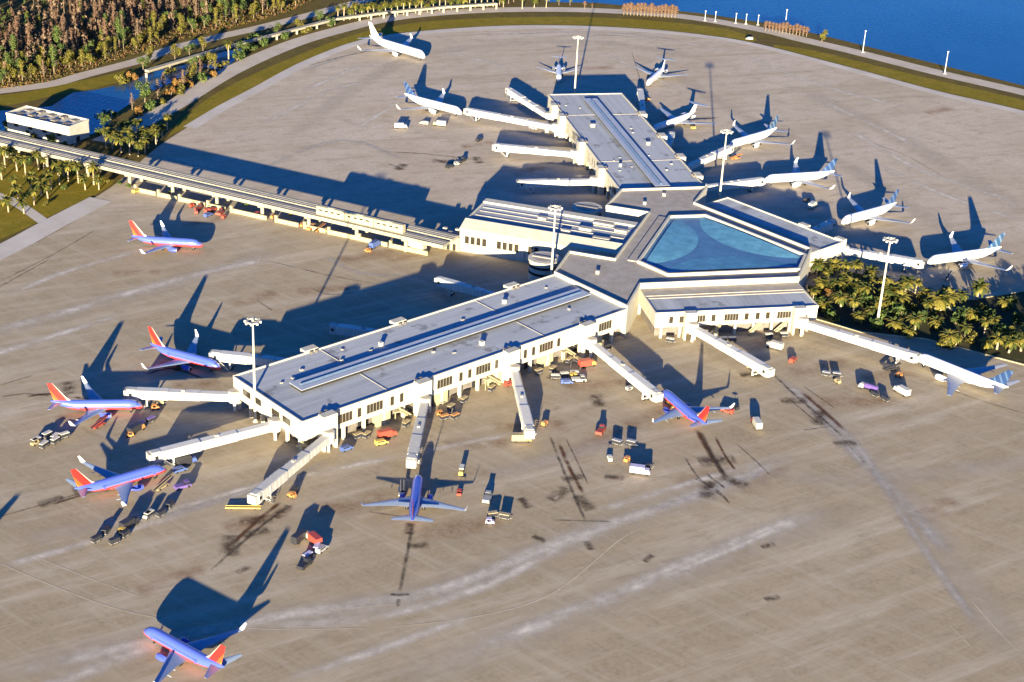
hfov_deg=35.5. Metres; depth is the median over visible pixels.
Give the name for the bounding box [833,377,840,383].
baggage tug
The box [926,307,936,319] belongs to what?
shrub
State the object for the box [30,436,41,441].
baggage cart
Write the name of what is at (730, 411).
service van
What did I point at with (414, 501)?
airliner
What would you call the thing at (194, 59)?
broadleaf tree
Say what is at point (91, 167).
palm tree
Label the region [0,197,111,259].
apron shoulder
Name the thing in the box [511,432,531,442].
box truck
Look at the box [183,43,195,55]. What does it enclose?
broadleaf tree
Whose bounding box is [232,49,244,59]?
shrub
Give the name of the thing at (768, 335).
baggage cart
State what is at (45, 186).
palm tree
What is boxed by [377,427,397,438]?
box truck
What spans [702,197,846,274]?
terminal side hall
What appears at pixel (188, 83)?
shrub
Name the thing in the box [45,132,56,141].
shrub
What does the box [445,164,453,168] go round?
service van
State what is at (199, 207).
aircraft tractor
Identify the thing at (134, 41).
broadleaf tree
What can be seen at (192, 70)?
broadleaf tree
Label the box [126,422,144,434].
box truck
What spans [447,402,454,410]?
baggage cart
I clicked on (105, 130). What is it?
palm tree
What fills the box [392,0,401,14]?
palm tree
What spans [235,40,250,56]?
broadleaf tree
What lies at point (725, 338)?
baggage cart
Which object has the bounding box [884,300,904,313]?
shrub
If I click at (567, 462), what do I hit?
brown stains
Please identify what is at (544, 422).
ground power unit
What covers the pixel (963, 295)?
palm tree
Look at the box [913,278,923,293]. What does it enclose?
palm tree
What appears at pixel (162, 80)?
cypress tree
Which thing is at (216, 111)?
apron shoulder
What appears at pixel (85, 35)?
woodland
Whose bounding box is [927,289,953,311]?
palm tree
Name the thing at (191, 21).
broadleaf tree
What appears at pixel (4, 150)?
palm tree
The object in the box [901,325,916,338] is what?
palm tree
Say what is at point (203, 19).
broadleaf tree
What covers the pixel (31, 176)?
palm tree
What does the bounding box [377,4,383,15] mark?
palm tree
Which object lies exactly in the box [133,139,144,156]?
palm tree
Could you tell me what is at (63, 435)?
baggage cart
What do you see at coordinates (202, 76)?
shrub
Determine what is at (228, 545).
oil stains
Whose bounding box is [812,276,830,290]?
palm tree
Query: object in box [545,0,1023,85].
lake
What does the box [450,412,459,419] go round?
baggage cart
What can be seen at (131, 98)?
cypress tree
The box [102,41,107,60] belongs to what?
slender tree
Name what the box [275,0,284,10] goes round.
broadleaf tree
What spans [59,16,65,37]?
cypress tree
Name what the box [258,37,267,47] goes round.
shrub
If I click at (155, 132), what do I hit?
palm tree
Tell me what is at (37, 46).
cypress tree
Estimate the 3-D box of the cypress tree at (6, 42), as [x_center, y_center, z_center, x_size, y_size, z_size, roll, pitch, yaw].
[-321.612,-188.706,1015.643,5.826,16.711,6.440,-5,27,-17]
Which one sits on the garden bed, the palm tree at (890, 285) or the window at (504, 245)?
the palm tree at (890, 285)
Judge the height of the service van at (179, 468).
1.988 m
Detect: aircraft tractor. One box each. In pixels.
[173,479,191,490]
[194,203,202,210]
[215,207,224,214]
[296,556,312,570]
[306,223,316,230]
[457,156,466,162]
[482,490,492,502]
[571,374,585,382]
[595,424,606,434]
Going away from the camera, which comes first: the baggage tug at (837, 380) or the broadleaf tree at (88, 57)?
the baggage tug at (837, 380)
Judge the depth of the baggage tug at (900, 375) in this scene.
657.04 m
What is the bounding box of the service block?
[435,226,460,250]
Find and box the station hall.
[459,198,639,261]
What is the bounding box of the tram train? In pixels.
[316,205,405,233]
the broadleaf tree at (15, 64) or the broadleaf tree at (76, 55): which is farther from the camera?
the broadleaf tree at (76, 55)
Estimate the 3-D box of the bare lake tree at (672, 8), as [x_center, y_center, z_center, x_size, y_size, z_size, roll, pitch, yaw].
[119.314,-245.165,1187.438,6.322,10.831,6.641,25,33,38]
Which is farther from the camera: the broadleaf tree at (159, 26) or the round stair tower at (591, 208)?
the broadleaf tree at (159, 26)
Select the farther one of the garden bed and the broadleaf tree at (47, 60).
the broadleaf tree at (47, 60)
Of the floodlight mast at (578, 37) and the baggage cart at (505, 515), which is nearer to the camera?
the baggage cart at (505, 515)
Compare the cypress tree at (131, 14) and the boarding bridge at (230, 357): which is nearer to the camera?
the boarding bridge at (230, 357)
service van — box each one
[132,188,139,193]
[172,465,187,473]
[203,212,212,217]
[208,207,216,211]
[315,544,328,553]
[339,444,353,451]
[374,438,388,445]
[420,120,428,124]
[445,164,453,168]
[503,380,512,386]
[560,378,572,384]
[720,408,733,414]
[789,356,796,362]
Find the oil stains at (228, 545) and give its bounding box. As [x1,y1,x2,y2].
[42,157,854,599]
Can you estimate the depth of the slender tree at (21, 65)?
967.53 m
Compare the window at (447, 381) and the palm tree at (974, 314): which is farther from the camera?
the palm tree at (974, 314)
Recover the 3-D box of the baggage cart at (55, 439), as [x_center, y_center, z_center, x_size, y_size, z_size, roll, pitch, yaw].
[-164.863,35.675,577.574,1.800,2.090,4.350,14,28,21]
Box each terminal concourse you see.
[233,274,626,452]
[547,93,704,200]
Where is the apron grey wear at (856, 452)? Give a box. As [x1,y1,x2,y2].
[170,32,968,612]
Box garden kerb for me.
[811,270,1023,364]
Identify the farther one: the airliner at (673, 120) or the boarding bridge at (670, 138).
the airliner at (673, 120)
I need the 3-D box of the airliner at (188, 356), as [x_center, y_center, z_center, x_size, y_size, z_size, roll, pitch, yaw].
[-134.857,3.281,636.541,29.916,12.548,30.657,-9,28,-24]
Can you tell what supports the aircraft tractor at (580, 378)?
on the apron
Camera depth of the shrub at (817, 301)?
716.35 m
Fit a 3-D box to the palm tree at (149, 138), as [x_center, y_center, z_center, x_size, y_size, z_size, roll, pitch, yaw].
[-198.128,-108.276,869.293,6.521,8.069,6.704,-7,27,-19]
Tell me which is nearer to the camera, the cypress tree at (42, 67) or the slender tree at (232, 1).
the cypress tree at (42, 67)
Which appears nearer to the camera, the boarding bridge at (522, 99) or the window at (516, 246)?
the window at (516, 246)
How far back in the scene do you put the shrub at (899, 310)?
711.03 m
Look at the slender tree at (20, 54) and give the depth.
985.03 m
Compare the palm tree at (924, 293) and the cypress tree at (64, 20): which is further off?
the cypress tree at (64, 20)
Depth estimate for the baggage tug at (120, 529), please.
525.38 m
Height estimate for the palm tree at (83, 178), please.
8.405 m
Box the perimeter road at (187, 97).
[93,7,1023,142]
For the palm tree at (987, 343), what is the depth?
685.04 m
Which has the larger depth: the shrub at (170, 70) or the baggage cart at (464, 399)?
the shrub at (170, 70)
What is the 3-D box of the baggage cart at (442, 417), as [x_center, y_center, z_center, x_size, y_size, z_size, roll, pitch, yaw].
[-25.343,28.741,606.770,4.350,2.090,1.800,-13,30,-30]
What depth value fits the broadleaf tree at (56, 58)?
999.09 m
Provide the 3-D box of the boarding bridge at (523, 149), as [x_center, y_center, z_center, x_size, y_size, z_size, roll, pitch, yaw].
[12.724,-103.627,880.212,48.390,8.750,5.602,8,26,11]
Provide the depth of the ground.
1092.73 m
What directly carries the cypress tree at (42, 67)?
on the ground
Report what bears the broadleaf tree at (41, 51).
on the ground
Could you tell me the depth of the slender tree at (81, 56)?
1000.67 m
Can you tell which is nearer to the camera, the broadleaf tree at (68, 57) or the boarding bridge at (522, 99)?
the boarding bridge at (522, 99)
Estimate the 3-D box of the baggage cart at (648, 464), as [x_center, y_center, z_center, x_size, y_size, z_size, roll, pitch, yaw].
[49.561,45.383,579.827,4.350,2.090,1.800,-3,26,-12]
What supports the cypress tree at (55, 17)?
on the ground
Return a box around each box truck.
[118,515,139,527]
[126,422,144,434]
[175,454,196,465]
[290,529,308,544]
[305,531,321,545]
[369,239,380,248]
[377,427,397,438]
[394,122,407,128]
[433,120,445,126]
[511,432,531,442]
[578,358,596,367]
[630,463,650,475]
[751,417,762,429]
[765,340,783,350]
[808,201,816,208]
[893,384,910,396]
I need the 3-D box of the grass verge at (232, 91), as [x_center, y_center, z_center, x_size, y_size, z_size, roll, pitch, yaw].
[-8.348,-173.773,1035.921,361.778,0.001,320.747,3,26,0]
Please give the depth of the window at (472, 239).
754.78 m
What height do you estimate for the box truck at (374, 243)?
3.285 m
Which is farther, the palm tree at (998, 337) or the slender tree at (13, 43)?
the slender tree at (13, 43)
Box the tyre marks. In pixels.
[5,34,1023,594]
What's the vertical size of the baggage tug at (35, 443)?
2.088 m
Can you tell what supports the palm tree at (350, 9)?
on the ground
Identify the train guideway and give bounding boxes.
[0,131,458,251]
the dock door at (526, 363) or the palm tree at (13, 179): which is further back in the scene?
the palm tree at (13, 179)
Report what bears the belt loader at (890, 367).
on the apron
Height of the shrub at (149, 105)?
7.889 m
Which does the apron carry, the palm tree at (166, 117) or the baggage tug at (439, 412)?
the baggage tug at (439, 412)
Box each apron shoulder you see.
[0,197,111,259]
[183,26,1023,127]
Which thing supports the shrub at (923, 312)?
on the garden bed
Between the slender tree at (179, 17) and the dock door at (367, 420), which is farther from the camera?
the slender tree at (179, 17)
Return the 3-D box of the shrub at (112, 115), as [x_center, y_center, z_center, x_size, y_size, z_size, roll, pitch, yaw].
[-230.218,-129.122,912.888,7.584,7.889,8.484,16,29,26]
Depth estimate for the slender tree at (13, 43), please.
996.64 m
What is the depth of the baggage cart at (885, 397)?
636.60 m
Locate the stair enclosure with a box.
[408,234,427,250]
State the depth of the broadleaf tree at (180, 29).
1080.03 m
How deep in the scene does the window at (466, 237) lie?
755.52 m
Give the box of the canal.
[0,49,240,144]
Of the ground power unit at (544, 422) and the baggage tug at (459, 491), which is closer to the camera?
the baggage tug at (459, 491)
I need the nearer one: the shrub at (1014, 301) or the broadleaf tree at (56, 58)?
the shrub at (1014, 301)
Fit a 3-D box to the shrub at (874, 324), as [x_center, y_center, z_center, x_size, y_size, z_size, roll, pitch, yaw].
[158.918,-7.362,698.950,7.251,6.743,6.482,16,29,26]
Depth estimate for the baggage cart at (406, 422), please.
599.64 m
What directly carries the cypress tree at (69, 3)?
on the ground
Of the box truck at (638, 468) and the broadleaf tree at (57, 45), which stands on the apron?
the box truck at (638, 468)
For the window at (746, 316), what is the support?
in the terminal side hall at (752, 308)
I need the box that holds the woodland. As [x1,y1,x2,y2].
[0,0,276,74]
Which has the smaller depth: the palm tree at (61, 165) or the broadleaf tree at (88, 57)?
the palm tree at (61, 165)
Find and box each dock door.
[358,418,368,428]
[472,378,481,387]
[524,359,533,368]
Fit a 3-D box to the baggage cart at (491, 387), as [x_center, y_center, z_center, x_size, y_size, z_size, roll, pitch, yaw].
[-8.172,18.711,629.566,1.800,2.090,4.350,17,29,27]
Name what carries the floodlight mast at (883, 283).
on the garden bed
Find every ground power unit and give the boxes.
[157,400,165,404]
[458,469,462,475]
[541,419,547,426]
[625,385,632,391]
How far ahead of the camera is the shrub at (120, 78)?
978.08 m
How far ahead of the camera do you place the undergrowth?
1055.20 m
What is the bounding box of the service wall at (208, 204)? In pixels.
[134,184,427,255]
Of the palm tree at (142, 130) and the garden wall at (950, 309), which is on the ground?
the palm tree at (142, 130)
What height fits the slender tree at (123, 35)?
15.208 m
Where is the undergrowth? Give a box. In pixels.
[0,0,311,87]
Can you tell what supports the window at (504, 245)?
in the station hall
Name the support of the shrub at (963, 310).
on the garden bed
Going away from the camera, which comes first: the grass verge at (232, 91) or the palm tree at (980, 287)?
the palm tree at (980, 287)
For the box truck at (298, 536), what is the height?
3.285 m
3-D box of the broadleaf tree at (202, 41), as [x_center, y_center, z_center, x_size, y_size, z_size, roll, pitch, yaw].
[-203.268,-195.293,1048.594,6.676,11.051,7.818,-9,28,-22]
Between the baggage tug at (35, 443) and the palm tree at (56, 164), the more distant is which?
the palm tree at (56, 164)
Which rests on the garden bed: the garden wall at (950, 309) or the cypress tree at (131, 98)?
the garden wall at (950, 309)
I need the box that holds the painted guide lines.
[2,48,1019,652]
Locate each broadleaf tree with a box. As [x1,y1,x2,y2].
[0,46,5,58]
[0,68,6,82]
[3,64,17,80]
[7,58,27,78]
[22,53,38,70]
[26,63,36,78]
[35,46,45,64]
[41,53,50,68]
[49,52,59,67]
[56,42,70,54]
[63,49,73,67]
[71,52,79,63]
[81,40,94,53]
[85,53,94,64]
[94,41,102,55]
[94,112,109,125]
[116,26,130,36]
[131,33,142,47]
[133,80,152,103]
[136,56,150,71]
[145,45,153,61]
[151,31,158,41]
[152,21,162,38]
[158,14,167,29]
[161,10,178,28]
[170,44,181,58]
[177,22,185,34]
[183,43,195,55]
[186,18,196,31]
[186,63,197,78]
[187,55,205,73]
[194,15,200,24]
[198,15,211,27]
[198,36,207,51]
[199,1,212,16]
[200,52,214,71]
[230,1,246,20]
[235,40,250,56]
[249,1,260,15]
[249,3,257,17]
[273,22,280,31]
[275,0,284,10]
[294,18,303,30]
[315,10,324,20]
[820,29,827,41]
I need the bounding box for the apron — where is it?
[0,25,1023,681]
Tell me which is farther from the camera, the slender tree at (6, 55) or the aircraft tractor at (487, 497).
the slender tree at (6, 55)
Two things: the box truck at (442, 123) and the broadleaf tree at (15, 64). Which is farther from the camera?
the broadleaf tree at (15, 64)
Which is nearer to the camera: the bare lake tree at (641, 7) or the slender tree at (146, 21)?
the slender tree at (146, 21)
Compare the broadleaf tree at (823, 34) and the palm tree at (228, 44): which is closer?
the palm tree at (228, 44)
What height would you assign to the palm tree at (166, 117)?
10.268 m
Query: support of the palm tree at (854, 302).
on the garden bed
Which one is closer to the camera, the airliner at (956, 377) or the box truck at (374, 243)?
the airliner at (956, 377)
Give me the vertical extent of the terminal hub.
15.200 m
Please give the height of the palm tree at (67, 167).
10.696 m
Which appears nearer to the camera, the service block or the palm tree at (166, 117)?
the service block
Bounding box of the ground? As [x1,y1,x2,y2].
[0,0,1023,242]
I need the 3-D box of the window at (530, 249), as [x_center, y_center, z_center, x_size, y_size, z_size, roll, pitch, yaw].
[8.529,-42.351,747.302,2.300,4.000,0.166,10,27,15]
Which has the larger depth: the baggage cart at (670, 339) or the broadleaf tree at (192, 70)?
the broadleaf tree at (192, 70)
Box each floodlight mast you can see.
[244,317,261,422]
[548,204,562,274]
[573,35,583,93]
[718,129,732,199]
[877,236,897,323]
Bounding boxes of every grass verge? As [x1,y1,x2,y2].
[168,17,755,135]
[773,45,1023,109]
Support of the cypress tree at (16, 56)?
on the ground
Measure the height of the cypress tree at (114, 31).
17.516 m
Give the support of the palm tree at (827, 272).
on the garden bed
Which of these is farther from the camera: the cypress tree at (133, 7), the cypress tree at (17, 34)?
the cypress tree at (133, 7)
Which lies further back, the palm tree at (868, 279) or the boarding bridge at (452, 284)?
the palm tree at (868, 279)
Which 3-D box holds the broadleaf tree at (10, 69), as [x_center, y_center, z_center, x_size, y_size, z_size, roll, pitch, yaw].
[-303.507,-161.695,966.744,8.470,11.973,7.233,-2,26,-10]
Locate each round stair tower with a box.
[528,251,560,281]
[572,202,601,215]
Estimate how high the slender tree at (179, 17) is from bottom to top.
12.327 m
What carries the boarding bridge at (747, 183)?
on the apron
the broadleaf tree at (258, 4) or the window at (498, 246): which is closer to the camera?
the window at (498, 246)
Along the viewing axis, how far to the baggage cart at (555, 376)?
641.01 m
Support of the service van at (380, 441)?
on the apron
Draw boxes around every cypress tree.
[3,32,8,51]
[7,7,14,28]
[7,23,14,44]
[12,15,19,32]
[13,50,19,73]
[14,27,24,57]
[24,24,32,48]
[35,39,40,53]
[40,35,46,51]
[40,59,46,77]
[46,0,54,16]
[52,9,58,25]
[56,7,60,22]
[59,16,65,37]
[60,13,68,34]
[61,24,71,42]
[67,0,72,23]
[68,27,77,49]
[74,29,81,51]
[81,1,88,23]
[89,18,96,39]
[90,2,100,35]
[97,0,103,19]
[97,8,102,24]
[101,17,109,36]
[107,1,116,36]
[111,17,115,35]
[119,14,126,28]
[126,0,132,17]
[127,9,135,36]
[129,93,134,109]
[131,0,137,22]
[132,18,141,41]
[147,0,156,13]
[154,79,159,98]
[160,72,166,92]
[163,0,168,10]
[169,0,176,10]
[180,69,186,83]
[181,0,187,17]
[193,1,199,15]
[196,58,202,72]
[258,0,266,13]
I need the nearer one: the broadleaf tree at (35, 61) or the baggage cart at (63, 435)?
the baggage cart at (63, 435)
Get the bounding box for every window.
[243,389,250,399]
[255,397,260,405]
[271,408,278,416]
[282,415,289,425]
[338,410,352,424]
[357,407,361,417]
[367,400,382,413]
[390,396,393,405]
[400,392,403,402]
[437,375,452,388]
[459,372,462,381]
[464,236,468,243]
[468,368,471,377]
[470,237,474,244]
[476,237,480,245]
[476,362,490,375]
[482,238,486,246]
[495,359,498,368]
[496,241,500,248]
[502,242,506,250]
[508,243,512,251]
[514,244,518,252]
[523,349,526,358]
[528,246,532,253]
[539,340,552,352]
[557,337,560,346]
[598,319,611,331]
[612,185,615,194]
[668,316,673,323]
[679,316,683,322]
[697,315,705,321]
[711,314,715,321]
[724,313,738,320]
[744,313,748,319]
[755,312,759,319]
[765,312,769,318]
[777,311,791,318]
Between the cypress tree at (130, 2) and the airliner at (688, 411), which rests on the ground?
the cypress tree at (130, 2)
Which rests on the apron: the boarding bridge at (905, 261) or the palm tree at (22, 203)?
the boarding bridge at (905, 261)
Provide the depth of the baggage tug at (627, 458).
583.23 m
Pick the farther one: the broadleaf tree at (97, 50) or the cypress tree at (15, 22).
the cypress tree at (15, 22)
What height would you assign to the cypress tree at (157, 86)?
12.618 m
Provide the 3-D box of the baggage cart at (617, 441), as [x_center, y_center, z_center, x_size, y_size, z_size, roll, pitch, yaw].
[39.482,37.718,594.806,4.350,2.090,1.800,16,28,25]
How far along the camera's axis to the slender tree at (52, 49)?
983.23 m
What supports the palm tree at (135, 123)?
on the ground
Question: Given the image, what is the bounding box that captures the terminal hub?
[554,186,811,336]
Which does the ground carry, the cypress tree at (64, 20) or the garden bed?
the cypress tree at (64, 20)
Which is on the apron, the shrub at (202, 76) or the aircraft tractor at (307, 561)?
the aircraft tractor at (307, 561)
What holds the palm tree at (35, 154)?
on the grass bank at (13, 220)
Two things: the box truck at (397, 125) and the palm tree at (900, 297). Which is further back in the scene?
the box truck at (397, 125)
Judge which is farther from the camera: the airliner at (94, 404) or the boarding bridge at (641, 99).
the boarding bridge at (641, 99)
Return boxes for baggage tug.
[30,438,39,445]
[117,527,125,532]
[125,431,133,437]
[151,403,159,409]
[287,490,296,498]
[436,409,443,415]
[456,488,461,495]
[485,517,493,524]
[569,371,577,376]
[606,454,612,461]
[623,455,630,462]
[733,403,739,410]
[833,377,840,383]
[895,371,902,377]
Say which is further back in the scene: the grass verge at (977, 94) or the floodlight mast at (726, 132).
the grass verge at (977, 94)
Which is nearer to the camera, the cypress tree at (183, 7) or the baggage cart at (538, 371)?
the baggage cart at (538, 371)
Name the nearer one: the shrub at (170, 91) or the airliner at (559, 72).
the shrub at (170, 91)
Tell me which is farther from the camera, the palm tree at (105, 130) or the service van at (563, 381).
the palm tree at (105, 130)
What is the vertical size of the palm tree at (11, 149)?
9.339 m
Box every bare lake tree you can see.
[625,2,629,14]
[629,2,634,14]
[636,3,640,15]
[638,2,643,15]
[643,3,647,15]
[649,3,655,16]
[659,5,664,16]
[663,4,668,16]
[670,4,674,17]
[673,6,678,17]
[781,22,786,32]
[794,24,799,34]
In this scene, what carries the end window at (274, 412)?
in the terminal concourse at (308, 395)
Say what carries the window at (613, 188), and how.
in the terminal concourse at (618, 141)
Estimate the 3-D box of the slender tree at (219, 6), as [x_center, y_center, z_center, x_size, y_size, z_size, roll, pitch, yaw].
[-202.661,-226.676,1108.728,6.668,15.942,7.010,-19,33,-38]
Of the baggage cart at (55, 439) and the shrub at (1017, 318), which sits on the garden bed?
the shrub at (1017, 318)
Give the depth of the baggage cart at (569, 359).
654.60 m
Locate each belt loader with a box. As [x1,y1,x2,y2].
[90,415,107,428]
[153,476,171,490]
[314,223,325,231]
[398,480,403,495]
[730,153,741,159]
[882,362,901,370]
[944,270,951,279]
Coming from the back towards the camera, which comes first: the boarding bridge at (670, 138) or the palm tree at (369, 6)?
the palm tree at (369, 6)
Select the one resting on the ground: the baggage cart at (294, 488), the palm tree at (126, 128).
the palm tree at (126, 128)
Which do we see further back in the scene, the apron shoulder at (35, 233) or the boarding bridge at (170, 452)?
the apron shoulder at (35, 233)
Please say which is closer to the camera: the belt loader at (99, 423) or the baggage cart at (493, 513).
the baggage cart at (493, 513)
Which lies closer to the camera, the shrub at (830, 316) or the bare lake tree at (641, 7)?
the shrub at (830, 316)
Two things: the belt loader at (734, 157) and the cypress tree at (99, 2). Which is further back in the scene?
the cypress tree at (99, 2)
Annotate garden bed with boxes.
[812,272,1023,362]
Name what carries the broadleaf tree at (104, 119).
on the ground
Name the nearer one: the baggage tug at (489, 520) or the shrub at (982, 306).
the baggage tug at (489, 520)
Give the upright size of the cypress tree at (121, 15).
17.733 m
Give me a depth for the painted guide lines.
501.54 m
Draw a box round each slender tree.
[3,52,10,76]
[8,34,18,55]
[17,50,24,62]
[18,59,24,81]
[36,54,42,74]
[47,44,57,73]
[51,25,62,47]
[78,49,86,65]
[102,13,107,28]
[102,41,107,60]
[104,36,112,56]
[112,36,118,53]
[113,17,122,46]
[118,10,124,20]
[120,27,125,49]
[144,18,150,36]
[147,27,152,43]
[150,11,156,30]
[177,13,181,24]
[211,53,218,67]
[212,7,220,27]
[215,3,224,23]
[222,0,229,21]
[229,0,235,12]
[231,4,240,23]
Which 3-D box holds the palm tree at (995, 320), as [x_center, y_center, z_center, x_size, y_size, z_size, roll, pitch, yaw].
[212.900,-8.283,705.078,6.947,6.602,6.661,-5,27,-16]
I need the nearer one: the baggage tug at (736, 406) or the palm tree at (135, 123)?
the baggage tug at (736, 406)
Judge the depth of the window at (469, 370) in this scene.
622.91 m
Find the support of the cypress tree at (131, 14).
on the ground
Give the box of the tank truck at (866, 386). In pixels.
[858,382,878,392]
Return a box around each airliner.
[47,376,142,425]
[65,456,166,505]
[127,221,202,253]
[139,327,220,371]
[143,623,246,681]
[357,22,424,59]
[361,474,467,521]
[395,81,461,115]
[536,56,580,81]
[634,57,687,85]
[652,101,716,130]
[652,389,734,426]
[730,115,794,148]
[766,158,841,188]
[841,189,915,226]
[919,354,1019,395]
[927,231,1013,270]
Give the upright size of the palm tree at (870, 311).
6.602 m
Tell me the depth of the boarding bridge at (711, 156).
882.71 m
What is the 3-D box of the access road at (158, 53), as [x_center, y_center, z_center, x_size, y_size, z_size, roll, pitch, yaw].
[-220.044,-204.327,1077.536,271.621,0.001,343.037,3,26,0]
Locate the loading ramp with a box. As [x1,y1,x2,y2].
[225,505,260,509]
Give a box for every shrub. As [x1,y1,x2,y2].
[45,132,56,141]
[94,127,102,134]
[102,109,117,119]
[114,74,129,83]
[116,119,129,129]
[125,70,138,79]
[129,118,142,124]
[133,106,143,115]
[144,99,155,110]
[158,97,166,104]
[163,67,176,73]
[163,86,176,96]
[171,78,184,85]
[174,83,184,94]
[182,78,193,86]
[197,71,207,81]
[209,70,217,76]
[217,60,229,67]
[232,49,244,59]
[246,42,257,51]
[247,32,261,42]
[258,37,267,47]
[280,31,288,40]
[300,27,312,32]
[324,16,335,25]
[807,284,821,296]
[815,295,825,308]
[819,288,830,298]
[824,309,840,321]
[860,292,876,305]
[869,317,883,329]
[880,308,893,320]
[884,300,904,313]
[889,302,910,316]
[904,301,919,310]
[916,310,927,321]
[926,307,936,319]
[936,338,955,349]
[940,285,953,291]
[951,312,965,324]
[955,305,969,314]
[965,330,978,343]
[974,302,989,310]
[982,309,996,318]
[992,323,1007,334]
[1008,296,1017,306]
[1011,311,1023,324]
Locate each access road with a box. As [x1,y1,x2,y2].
[0,0,373,93]
[0,193,46,222]
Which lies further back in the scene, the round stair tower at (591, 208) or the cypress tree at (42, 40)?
the cypress tree at (42, 40)
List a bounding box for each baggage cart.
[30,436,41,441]
[39,440,48,448]
[41,430,52,438]
[50,435,59,444]
[59,430,70,438]
[90,533,101,543]
[101,525,109,534]
[108,535,120,545]
[119,528,129,537]
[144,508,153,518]
[145,415,155,423]
[155,507,165,517]
[166,499,173,508]
[289,486,298,493]
[302,550,312,558]
[313,542,320,551]
[352,431,362,439]
[362,430,371,438]
[402,419,410,427]
[439,413,448,420]
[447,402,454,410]
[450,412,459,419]
[459,464,464,472]
[460,395,467,402]
[487,510,497,517]
[488,384,495,391]
[499,512,510,520]
[534,367,542,374]
[549,365,556,372]
[551,373,561,379]
[560,371,568,377]
[566,356,572,363]
[603,344,611,349]
[612,438,621,445]
[626,438,637,446]
[642,462,652,469]
[666,336,674,343]
[719,336,727,340]
[728,336,736,341]
[764,332,773,338]
[779,331,788,337]
[822,370,830,376]
[832,371,842,377]
[870,389,879,397]
[881,394,890,401]
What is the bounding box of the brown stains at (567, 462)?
[32,368,841,541]
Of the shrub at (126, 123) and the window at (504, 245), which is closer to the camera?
the window at (504, 245)
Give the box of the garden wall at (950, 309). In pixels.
[925,306,965,312]
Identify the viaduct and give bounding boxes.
[145,2,497,77]
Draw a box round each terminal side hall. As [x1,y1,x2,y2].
[639,283,818,339]
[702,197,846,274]
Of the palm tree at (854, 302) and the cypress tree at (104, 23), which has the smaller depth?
the palm tree at (854, 302)
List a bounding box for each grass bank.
[0,68,136,105]
[0,163,114,238]
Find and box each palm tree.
[0,146,9,167]
[0,162,6,179]
[0,195,13,211]
[7,145,16,154]
[7,153,20,170]
[7,174,18,192]
[9,183,24,198]
[16,198,26,213]
[19,155,29,172]
[23,170,36,188]
[29,149,40,168]
[29,186,39,204]
[34,177,48,194]
[38,156,46,171]
[39,182,52,198]
[41,169,54,189]
[50,160,62,174]
[55,166,62,184]
[59,160,70,175]
[62,160,72,180]
[70,160,83,182]
[76,173,89,189]
[86,161,100,184]
[92,174,102,189]
[99,125,110,146]
[104,131,116,148]
[112,134,125,152]
[115,130,124,145]
[122,124,132,145]
[124,133,134,154]
[127,130,136,148]
[131,119,139,138]
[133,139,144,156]
[137,126,147,136]
[140,136,148,153]
[142,134,153,148]
[145,125,152,140]
[150,129,160,146]
[151,124,160,141]
[158,123,166,136]
[162,112,170,129]
[222,40,232,60]
[340,2,347,20]
[346,6,355,19]
[352,1,360,18]
[358,3,365,17]
[364,1,372,17]
[371,2,376,11]
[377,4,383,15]
[381,0,388,15]
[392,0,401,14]
[401,0,408,14]
[807,287,819,299]
[810,258,826,276]
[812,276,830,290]
[818,298,834,312]
[822,266,834,279]
[825,258,842,274]
[828,277,845,293]
[831,290,849,308]
[838,258,852,271]
[839,270,854,284]
[841,275,862,296]
[847,294,861,312]
[849,259,865,274]
[852,310,867,323]
[855,281,877,296]
[860,275,876,285]
[861,264,880,277]
[863,305,877,317]
[871,296,889,310]
[876,275,889,284]
[877,277,907,302]
[884,315,905,333]
[890,288,912,305]
[899,275,918,291]
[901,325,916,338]
[905,311,924,330]
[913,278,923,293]
[916,287,932,300]
[921,298,934,309]
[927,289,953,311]
[927,314,946,330]
[938,329,959,345]
[941,286,961,307]
[953,332,963,344]
[955,288,968,304]
[959,321,973,336]
[966,307,983,321]
[968,277,990,299]
[977,336,993,349]
[979,316,995,334]
[987,313,1002,326]
[990,331,1006,349]
[995,296,1013,310]
[1003,325,1021,336]
[1003,334,1022,352]
[1015,331,1023,350]
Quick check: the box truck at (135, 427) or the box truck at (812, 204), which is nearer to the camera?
the box truck at (135, 427)
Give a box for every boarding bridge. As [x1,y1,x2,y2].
[123,387,240,411]
[146,416,281,466]
[209,349,285,370]
[247,428,334,505]
[327,322,377,340]
[406,395,430,468]
[434,276,494,296]
[463,107,558,137]
[492,143,577,164]
[505,87,550,122]
[508,363,536,438]
[516,175,597,193]
[586,336,662,402]
[635,88,648,121]
[667,131,674,147]
[686,145,733,169]
[687,321,774,377]
[703,177,765,191]
[797,316,920,363]
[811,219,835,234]
[843,244,924,271]
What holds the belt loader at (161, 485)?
on the apron
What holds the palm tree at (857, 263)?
on the garden bed
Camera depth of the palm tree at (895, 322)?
696.03 m
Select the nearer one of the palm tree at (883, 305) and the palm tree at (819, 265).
the palm tree at (883, 305)
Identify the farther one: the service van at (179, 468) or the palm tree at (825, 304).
the palm tree at (825, 304)
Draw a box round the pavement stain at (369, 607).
[77,41,1000,654]
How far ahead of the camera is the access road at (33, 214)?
780.48 m
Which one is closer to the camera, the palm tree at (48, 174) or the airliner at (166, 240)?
the airliner at (166, 240)
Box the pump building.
[6,105,89,144]
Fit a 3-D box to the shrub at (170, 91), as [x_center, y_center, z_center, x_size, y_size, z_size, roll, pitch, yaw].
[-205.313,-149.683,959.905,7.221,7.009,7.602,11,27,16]

